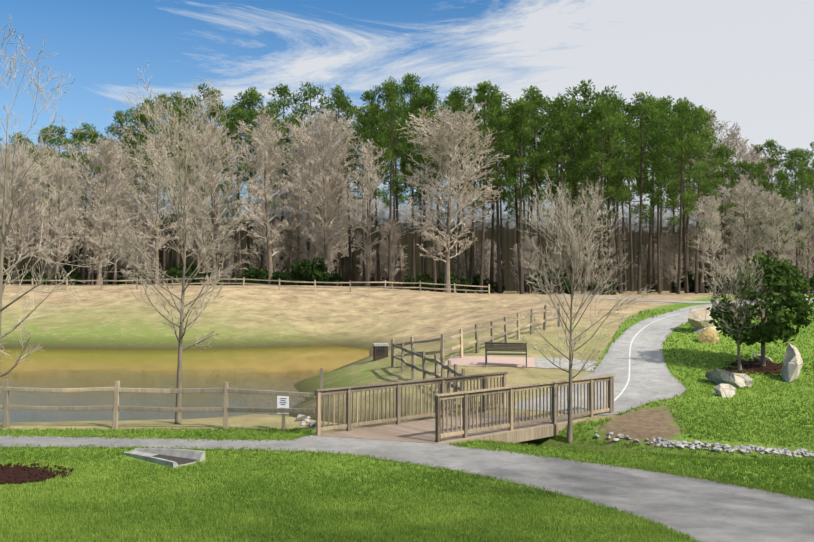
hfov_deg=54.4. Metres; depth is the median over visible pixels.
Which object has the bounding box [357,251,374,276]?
bare understory tree
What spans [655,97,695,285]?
pine tree
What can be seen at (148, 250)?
bare understory tree
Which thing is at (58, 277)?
understory shrub
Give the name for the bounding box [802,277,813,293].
understory shrub
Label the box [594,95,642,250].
pine tree
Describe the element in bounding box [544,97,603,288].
pine tree
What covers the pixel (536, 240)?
bare understory tree
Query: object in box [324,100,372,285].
pine tree
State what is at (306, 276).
understory shrub
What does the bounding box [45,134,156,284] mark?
bare tree
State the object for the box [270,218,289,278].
bare understory tree
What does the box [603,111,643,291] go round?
pine tree
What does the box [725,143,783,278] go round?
bare tree
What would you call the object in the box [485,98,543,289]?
pine tree
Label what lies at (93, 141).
pine tree
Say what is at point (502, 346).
bench
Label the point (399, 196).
pine tree
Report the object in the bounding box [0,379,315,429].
fence
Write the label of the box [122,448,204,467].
drain flared end
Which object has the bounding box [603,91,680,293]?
pine tree
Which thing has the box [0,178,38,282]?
bare tree
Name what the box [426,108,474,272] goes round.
pine tree
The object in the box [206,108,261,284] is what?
pine tree
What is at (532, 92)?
pine tree
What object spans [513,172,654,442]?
bare tree
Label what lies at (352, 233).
bare tree
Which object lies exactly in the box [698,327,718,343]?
boulder
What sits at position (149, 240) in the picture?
bare tree
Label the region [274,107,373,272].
bare tree
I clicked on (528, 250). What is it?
bare understory tree
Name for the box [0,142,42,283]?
bare tree
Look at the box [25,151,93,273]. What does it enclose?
bare tree
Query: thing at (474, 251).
pine tree
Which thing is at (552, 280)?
understory shrub
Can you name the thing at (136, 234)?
bare tree
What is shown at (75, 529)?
lawn grass
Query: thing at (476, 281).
understory shrub
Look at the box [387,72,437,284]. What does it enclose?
pine tree
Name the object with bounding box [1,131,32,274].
pine tree
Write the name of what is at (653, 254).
pine tree
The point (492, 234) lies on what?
pine tree
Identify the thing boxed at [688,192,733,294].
bare tree
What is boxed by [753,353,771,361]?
boulder
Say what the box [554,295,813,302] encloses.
path
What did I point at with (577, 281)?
pine tree
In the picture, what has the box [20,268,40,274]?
understory shrub
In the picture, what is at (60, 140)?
pine tree
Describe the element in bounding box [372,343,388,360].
pond outlet box
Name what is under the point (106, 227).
bare tree
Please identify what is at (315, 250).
bare tree
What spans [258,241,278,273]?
bare understory tree
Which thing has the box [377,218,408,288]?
bare understory tree
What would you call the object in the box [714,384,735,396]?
boulder
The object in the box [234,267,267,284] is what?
understory shrub
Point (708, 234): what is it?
pine tree
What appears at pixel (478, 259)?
bare understory tree
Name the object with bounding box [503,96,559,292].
pine tree
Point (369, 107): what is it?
pine tree
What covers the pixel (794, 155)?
pine tree
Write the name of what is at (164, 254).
pine tree
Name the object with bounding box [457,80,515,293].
pine tree
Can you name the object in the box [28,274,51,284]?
understory shrub
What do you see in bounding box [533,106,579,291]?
pine tree
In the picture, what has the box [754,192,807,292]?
bare tree
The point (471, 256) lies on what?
pine tree
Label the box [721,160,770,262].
pine tree
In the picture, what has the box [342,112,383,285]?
pine tree
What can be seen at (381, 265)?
bare understory tree
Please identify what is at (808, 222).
bare tree
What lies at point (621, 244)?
bare understory tree
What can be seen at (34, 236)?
bare tree
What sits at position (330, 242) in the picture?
bare understory tree
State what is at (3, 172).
pine tree
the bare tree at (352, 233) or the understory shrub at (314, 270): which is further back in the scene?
the bare tree at (352, 233)
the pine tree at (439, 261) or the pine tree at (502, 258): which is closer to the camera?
the pine tree at (439, 261)
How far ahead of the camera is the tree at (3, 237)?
16.34 m
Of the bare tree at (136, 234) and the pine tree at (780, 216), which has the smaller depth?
the bare tree at (136, 234)
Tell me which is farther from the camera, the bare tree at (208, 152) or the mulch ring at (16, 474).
the bare tree at (208, 152)
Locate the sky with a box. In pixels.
[0,0,813,216]
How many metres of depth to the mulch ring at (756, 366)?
29.28 m
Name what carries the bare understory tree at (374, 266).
on the ground at (121, 317)
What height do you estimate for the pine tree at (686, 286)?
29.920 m
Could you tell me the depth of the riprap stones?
18.59 m
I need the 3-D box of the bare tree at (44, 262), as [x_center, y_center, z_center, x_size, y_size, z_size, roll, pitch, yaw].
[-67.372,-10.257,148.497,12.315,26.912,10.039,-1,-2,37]
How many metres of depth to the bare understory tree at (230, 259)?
143.94 m
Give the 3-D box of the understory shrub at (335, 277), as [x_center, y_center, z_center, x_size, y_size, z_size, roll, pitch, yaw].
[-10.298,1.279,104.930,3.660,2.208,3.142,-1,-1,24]
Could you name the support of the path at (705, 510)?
on the ground at (121, 317)
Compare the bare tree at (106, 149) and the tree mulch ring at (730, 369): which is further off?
the bare tree at (106, 149)
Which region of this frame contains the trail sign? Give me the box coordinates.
[277,396,288,430]
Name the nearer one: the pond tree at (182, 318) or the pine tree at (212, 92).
the pond tree at (182, 318)
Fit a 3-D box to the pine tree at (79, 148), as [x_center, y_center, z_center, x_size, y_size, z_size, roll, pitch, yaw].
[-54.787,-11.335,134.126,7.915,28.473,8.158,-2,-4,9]
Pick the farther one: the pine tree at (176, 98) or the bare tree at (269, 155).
the pine tree at (176, 98)
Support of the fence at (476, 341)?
on the ground at (121, 317)
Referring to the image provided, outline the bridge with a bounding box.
[313,372,614,443]
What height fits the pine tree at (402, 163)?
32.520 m
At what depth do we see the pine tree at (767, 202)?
169.72 m
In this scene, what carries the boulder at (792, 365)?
on the ground at (121, 317)
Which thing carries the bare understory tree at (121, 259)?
on the ground at (121, 317)
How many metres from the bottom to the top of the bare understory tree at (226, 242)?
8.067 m
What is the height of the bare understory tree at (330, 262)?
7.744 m
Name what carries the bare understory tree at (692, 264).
on the ground at (121, 317)
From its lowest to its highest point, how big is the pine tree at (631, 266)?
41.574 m
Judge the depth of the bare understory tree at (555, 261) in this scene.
116.38 m
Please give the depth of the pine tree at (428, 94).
114.07 m
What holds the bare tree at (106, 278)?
on the ground at (121, 317)
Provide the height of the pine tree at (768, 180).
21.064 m
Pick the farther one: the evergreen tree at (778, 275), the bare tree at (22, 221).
the bare tree at (22, 221)
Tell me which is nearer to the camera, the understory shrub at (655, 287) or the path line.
the path line
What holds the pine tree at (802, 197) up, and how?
on the ground at (121, 317)
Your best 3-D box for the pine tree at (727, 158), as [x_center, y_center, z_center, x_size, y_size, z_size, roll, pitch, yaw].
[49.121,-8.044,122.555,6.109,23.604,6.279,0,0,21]
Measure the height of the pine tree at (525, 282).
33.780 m
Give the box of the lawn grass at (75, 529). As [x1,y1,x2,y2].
[0,309,813,541]
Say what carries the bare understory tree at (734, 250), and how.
on the ground at (121, 317)
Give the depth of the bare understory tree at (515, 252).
146.56 m
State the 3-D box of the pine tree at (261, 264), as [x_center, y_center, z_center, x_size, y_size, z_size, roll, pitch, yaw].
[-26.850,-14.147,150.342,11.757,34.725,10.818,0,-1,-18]
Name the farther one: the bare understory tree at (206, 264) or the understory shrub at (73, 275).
the bare understory tree at (206, 264)
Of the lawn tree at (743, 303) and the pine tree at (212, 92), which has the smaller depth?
the lawn tree at (743, 303)
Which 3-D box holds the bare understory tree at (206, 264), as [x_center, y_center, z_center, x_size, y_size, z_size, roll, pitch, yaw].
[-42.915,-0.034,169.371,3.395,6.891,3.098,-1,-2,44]
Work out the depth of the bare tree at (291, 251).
144.84 m
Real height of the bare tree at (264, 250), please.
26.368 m
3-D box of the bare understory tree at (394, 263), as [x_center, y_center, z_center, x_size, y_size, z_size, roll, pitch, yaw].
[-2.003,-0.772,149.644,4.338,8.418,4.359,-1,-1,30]
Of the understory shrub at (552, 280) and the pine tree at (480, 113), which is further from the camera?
the pine tree at (480, 113)
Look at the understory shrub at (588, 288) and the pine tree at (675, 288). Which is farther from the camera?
the understory shrub at (588, 288)
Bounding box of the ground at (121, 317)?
[0,285,813,541]
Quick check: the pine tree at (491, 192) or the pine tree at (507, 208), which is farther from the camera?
the pine tree at (491, 192)
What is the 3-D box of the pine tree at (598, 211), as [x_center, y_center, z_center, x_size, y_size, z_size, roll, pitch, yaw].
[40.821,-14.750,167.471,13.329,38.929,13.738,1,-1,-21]
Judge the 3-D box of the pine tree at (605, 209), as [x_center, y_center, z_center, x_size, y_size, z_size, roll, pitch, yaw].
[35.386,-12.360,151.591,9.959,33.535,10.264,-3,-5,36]
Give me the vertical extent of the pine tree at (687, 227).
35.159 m
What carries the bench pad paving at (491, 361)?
on the ground at (121, 317)
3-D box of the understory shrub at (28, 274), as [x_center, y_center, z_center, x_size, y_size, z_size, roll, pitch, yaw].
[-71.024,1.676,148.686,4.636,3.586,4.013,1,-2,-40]
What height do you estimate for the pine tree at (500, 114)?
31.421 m
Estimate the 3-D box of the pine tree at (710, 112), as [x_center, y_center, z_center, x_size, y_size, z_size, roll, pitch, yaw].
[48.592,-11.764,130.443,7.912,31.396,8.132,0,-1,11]
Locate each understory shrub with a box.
[18,272,37,279]
[18,276,31,283]
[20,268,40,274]
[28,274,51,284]
[52,273,75,284]
[69,270,86,284]
[85,278,95,284]
[108,276,124,284]
[117,278,134,284]
[161,270,191,284]
[167,263,202,284]
[195,272,221,284]
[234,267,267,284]
[266,271,290,284]
[286,256,330,285]
[288,271,309,285]
[317,272,343,285]
[404,272,433,290]
[435,271,471,292]
[466,274,497,292]
[494,285,504,292]
[526,266,573,293]
[585,280,590,291]
[590,277,616,294]
[651,285,657,291]
[671,270,707,292]
[704,272,726,292]
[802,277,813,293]
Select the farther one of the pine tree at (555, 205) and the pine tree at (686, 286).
the pine tree at (555, 205)
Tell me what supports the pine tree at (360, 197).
on the ground at (121, 317)
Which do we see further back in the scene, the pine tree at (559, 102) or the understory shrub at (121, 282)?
the understory shrub at (121, 282)
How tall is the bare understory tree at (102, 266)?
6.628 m
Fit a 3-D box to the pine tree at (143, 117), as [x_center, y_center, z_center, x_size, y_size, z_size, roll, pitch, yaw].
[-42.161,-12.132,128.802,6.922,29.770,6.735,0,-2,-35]
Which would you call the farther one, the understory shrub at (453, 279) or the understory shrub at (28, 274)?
the understory shrub at (28, 274)
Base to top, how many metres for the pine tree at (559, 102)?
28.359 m
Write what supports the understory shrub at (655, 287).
on the ground at (121, 317)
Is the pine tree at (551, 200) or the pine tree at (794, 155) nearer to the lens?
the pine tree at (794, 155)
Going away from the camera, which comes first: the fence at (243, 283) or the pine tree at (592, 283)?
the fence at (243, 283)
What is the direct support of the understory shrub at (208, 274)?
on the ground at (121, 317)
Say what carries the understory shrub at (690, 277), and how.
on the ground at (121, 317)
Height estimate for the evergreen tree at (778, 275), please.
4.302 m
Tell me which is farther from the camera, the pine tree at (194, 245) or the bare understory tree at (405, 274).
the bare understory tree at (405, 274)
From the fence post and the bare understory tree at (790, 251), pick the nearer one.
the fence post
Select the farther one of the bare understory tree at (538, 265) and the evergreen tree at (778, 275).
the bare understory tree at (538, 265)
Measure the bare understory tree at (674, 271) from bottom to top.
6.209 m
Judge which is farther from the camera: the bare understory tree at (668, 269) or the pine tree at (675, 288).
the bare understory tree at (668, 269)
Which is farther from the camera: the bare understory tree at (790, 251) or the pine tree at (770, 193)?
the bare understory tree at (790, 251)
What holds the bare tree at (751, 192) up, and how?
on the ground at (121, 317)
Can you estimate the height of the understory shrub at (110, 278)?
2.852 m
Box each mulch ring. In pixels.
[0,463,73,483]
[722,367,756,373]
[727,359,782,373]
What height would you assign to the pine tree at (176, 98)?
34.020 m
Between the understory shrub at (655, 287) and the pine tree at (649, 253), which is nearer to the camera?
the pine tree at (649, 253)
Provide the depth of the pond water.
39.51 m
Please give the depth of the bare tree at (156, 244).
109.35 m
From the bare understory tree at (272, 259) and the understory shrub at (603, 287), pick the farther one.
the bare understory tree at (272, 259)
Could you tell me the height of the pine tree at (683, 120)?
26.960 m
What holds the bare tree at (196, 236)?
on the ground at (121, 317)
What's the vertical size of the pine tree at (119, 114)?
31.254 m
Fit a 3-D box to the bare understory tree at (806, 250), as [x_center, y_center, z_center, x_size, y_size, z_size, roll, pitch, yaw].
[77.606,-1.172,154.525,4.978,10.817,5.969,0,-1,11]
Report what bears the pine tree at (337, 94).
on the ground at (121, 317)
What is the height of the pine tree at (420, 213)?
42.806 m
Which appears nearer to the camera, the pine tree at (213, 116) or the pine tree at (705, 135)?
the pine tree at (705, 135)
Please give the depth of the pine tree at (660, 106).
113.69 m
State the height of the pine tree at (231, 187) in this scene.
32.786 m
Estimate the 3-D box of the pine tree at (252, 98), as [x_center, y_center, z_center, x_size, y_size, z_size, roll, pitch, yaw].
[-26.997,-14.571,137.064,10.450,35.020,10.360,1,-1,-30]
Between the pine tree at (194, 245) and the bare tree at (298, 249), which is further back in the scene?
the pine tree at (194, 245)
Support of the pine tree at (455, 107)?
on the ground at (121, 317)
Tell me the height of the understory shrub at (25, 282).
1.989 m
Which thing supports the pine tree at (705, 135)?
on the ground at (121, 317)
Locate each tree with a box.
[0,14,147,463]
[0,138,19,210]
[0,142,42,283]
[0,153,51,283]
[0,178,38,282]
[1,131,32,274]
[8,142,68,274]
[16,144,81,274]
[21,142,70,284]
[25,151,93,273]
[27,126,69,284]
[29,125,83,275]
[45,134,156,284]
[45,250,63,278]
[50,150,101,271]
[60,127,92,272]
[61,122,107,284]
[70,130,113,284]
[79,219,107,284]
[88,151,126,284]
[89,178,125,284]
[90,152,143,284]
[94,250,108,278]
[96,62,285,423]
[99,109,148,284]
[110,232,135,278]
[111,120,156,278]
[117,131,163,283]
[118,98,175,283]
[118,132,191,283]
[118,240,133,283]
[124,107,162,281]
[134,249,142,283]
[143,93,176,270]
[147,244,154,283]
[150,121,199,268]
[156,91,195,266]
[159,105,197,269]
[164,98,213,282]
[164,126,241,260]
[175,139,228,270]
[180,83,241,277]
[180,117,254,284]
[200,256,211,271]
[204,99,230,272]
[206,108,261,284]
[213,120,247,284]
[217,239,239,284]
[218,102,256,281]
[218,240,241,284]
[219,87,280,278]
[229,108,305,284]
[236,108,289,267]
[245,127,293,283]
[250,83,306,273]
[250,254,257,268]
[253,117,296,272]
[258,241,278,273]
[261,131,313,271]
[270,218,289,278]
[274,82,339,271]
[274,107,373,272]
[280,138,319,262]
[285,134,351,263]
[299,134,342,285]
[300,233,314,275]
[314,233,339,274]
[321,149,364,285]
[323,84,359,285]
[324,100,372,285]
[325,171,353,285]
[328,247,334,285]
[338,89,394,278]
[339,138,392,286]
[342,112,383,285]
[351,107,396,287]
[351,124,379,286]
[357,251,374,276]
[370,76,417,288]
[370,83,427,288]
[371,107,414,288]
[371,249,386,279]
[374,240,391,287]
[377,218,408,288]
[380,107,408,286]
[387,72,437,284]
[387,101,436,281]
[387,244,405,288]
[394,253,408,281]
[395,92,444,290]
[395,100,508,292]
[398,101,434,271]
[398,105,443,289]
[399,84,455,291]
[410,122,465,283]
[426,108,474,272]
[431,94,485,292]
[432,93,483,242]
[433,86,490,287]
[451,251,469,282]
[453,124,500,282]
[455,110,498,291]
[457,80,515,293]
[468,101,510,285]
[468,105,519,292]
[470,84,528,293]
[473,101,519,289]
[474,243,489,279]
[479,124,519,290]
[479,239,496,281]
[484,244,503,280]
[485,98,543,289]
[489,97,552,293]
[497,117,544,291]
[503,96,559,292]
[509,85,568,283]
[509,244,526,291]
[511,111,544,291]
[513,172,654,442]
[522,235,538,280]
[522,237,539,293]
[528,116,578,268]
[532,255,545,279]
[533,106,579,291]
[533,121,578,235]
[538,79,630,293]
[541,92,590,293]
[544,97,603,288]
[546,115,596,291]
[546,251,563,293]
[552,239,579,282]
[556,120,615,289]
[569,123,615,267]
[571,98,637,292]
[573,96,627,293]
[577,112,626,280]
[579,85,647,293]
[579,258,590,285]
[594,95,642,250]
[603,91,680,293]
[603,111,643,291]
[603,231,627,292]
[616,103,650,291]
[619,101,687,292]
[630,245,647,292]
[633,94,675,285]
[634,99,675,292]
[635,95,686,291]
[635,100,692,293]
[642,244,665,282]
[650,101,716,292]
[650,113,697,292]
[651,99,713,293]
[652,233,683,292]
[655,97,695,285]
[663,251,677,285]
[665,108,731,293]
[666,107,727,291]
[670,254,685,285]
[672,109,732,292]
[684,105,719,285]
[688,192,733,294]
[690,252,698,279]
[694,178,716,290]
[701,171,738,292]
[701,249,766,369]
[704,143,743,290]
[706,252,813,365]
[709,122,751,290]
[717,176,780,268]
[720,167,743,277]
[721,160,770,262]
[721,255,734,272]
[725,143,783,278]
[725,233,742,291]
[741,162,780,281]
[751,138,798,259]
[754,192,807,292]
[757,159,792,254]
[758,175,778,264]
[770,171,794,287]
[773,148,813,271]
[778,164,813,267]
[783,148,813,283]
[783,244,795,269]
[784,188,813,294]
[791,238,813,278]
[796,142,813,225]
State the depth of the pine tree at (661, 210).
175.49 m
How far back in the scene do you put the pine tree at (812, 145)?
119.25 m
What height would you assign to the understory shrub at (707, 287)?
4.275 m
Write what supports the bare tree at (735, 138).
on the ground at (121, 317)
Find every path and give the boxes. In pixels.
[0,435,813,541]
[498,300,812,414]
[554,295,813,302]
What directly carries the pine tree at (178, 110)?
on the ground at (121, 317)
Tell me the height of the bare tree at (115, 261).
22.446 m
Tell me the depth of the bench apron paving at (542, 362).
29.54 m
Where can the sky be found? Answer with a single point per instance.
(749, 62)
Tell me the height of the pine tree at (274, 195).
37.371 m
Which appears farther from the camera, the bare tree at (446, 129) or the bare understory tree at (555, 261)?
the bare understory tree at (555, 261)
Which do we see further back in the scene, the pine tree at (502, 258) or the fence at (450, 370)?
the pine tree at (502, 258)
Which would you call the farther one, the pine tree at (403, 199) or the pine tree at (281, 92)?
the pine tree at (403, 199)
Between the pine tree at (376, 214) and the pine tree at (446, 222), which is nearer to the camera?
the pine tree at (376, 214)
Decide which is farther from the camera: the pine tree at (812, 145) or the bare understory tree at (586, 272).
the bare understory tree at (586, 272)
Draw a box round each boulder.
[688,306,720,333]
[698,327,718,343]
[705,368,752,388]
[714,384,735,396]
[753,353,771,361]
[782,343,802,381]
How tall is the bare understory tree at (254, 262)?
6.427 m
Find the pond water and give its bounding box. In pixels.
[0,345,368,421]
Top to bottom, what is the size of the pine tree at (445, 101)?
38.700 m
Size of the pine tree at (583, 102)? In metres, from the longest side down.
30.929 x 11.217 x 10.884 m
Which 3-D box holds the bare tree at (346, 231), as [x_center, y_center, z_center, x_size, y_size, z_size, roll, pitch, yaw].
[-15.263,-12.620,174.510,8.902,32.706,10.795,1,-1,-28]
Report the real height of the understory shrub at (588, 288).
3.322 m
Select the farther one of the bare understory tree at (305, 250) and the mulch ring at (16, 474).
the bare understory tree at (305, 250)
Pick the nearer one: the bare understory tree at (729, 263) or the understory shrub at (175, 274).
the understory shrub at (175, 274)
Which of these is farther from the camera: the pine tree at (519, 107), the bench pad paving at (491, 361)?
the pine tree at (519, 107)
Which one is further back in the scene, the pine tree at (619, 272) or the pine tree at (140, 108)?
the pine tree at (140, 108)
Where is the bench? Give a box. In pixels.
[485,342,526,366]
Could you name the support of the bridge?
on the ground at (121, 317)
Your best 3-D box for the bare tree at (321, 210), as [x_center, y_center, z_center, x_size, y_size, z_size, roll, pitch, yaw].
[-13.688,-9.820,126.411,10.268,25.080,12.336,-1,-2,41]
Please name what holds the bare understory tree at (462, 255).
on the ground at (121, 317)
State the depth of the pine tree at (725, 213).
154.67 m
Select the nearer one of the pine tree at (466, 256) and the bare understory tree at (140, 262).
the pine tree at (466, 256)
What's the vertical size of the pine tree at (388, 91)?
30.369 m
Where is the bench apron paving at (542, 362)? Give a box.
[534,357,598,370]
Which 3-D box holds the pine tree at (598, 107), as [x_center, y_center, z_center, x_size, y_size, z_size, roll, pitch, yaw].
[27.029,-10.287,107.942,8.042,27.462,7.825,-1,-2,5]
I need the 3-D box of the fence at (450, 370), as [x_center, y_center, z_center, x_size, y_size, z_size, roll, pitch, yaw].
[0.293,3.502,27.948,0.624,1.718,10.021,0,-1,-13]
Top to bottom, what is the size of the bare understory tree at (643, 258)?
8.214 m
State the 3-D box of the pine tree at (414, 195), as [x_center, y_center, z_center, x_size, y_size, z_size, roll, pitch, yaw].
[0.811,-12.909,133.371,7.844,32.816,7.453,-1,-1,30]
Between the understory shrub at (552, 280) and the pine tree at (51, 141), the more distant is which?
the pine tree at (51, 141)
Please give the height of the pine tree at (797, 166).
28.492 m
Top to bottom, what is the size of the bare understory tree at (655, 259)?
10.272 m
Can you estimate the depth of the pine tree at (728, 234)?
128.10 m
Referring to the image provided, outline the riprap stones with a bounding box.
[295,414,813,457]
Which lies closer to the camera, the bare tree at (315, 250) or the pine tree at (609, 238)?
the pine tree at (609, 238)
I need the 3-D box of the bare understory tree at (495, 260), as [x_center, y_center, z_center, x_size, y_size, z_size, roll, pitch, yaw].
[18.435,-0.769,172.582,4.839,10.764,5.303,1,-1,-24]
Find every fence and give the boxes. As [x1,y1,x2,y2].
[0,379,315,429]
[3,277,489,295]
[391,303,560,363]
[391,343,465,406]
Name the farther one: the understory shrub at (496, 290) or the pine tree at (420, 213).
the pine tree at (420, 213)
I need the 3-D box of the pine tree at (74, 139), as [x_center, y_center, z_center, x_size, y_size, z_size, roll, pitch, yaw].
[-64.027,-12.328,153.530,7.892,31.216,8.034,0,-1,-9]
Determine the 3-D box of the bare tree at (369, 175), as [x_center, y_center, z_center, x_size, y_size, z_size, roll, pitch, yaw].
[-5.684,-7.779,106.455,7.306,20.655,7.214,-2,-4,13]
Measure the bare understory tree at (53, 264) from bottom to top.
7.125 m
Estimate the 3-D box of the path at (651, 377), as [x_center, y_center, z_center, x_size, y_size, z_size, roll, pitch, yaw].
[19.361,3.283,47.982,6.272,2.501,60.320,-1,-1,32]
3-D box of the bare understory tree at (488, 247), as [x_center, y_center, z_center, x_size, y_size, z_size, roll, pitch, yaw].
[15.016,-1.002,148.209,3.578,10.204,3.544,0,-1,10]
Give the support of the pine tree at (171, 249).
on the ground at (121, 317)
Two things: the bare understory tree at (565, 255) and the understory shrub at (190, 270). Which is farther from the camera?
the bare understory tree at (565, 255)
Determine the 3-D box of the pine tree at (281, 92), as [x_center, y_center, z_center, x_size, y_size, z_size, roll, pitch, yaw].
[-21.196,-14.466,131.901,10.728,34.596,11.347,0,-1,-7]
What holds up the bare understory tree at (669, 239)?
on the ground at (121, 317)
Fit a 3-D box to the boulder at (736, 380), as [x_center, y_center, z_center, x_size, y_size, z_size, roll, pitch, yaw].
[10.679,3.561,26.489,0.865,0.640,1.718,1,-1,-29]
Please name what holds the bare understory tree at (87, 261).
on the ground at (121, 317)
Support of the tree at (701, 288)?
on the ground at (121, 317)
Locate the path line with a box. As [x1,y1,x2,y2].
[614,312,684,400]
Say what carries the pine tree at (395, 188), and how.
on the ground at (121, 317)
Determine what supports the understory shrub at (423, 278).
on the ground at (121, 317)
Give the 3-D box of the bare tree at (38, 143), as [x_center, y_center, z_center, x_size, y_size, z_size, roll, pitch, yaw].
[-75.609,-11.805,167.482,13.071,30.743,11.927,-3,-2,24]
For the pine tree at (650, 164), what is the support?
on the ground at (121, 317)
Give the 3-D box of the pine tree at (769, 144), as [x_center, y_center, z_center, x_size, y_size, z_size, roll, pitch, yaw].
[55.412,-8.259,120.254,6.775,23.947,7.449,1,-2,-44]
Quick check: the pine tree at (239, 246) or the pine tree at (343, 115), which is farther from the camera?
the pine tree at (239, 246)
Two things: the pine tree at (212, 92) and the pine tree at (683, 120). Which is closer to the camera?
the pine tree at (683, 120)
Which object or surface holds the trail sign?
on the ground at (121, 317)
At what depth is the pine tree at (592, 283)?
128.23 m
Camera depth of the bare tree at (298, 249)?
128.99 m
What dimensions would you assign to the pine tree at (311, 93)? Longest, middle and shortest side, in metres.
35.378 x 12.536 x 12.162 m
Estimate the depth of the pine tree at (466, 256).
123.78 m
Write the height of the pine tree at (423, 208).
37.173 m
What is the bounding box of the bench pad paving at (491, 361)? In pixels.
[445,356,534,366]
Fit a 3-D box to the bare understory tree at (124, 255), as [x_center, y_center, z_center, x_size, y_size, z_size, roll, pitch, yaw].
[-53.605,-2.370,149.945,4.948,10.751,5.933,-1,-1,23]
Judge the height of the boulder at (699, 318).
1.367 m
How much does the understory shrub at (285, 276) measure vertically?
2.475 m
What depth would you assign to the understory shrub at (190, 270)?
111.78 m
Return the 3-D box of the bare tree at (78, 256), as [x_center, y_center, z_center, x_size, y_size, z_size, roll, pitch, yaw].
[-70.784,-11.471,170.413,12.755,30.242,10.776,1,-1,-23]
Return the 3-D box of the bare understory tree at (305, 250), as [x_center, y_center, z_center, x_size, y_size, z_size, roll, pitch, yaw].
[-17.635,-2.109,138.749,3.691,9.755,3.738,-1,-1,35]
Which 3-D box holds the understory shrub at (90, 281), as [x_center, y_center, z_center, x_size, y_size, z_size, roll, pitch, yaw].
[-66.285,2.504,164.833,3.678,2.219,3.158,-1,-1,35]
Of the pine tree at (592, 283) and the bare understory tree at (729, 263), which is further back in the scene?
the pine tree at (592, 283)
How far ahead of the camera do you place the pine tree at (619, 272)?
115.60 m
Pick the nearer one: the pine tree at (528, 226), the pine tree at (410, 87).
the pine tree at (410, 87)

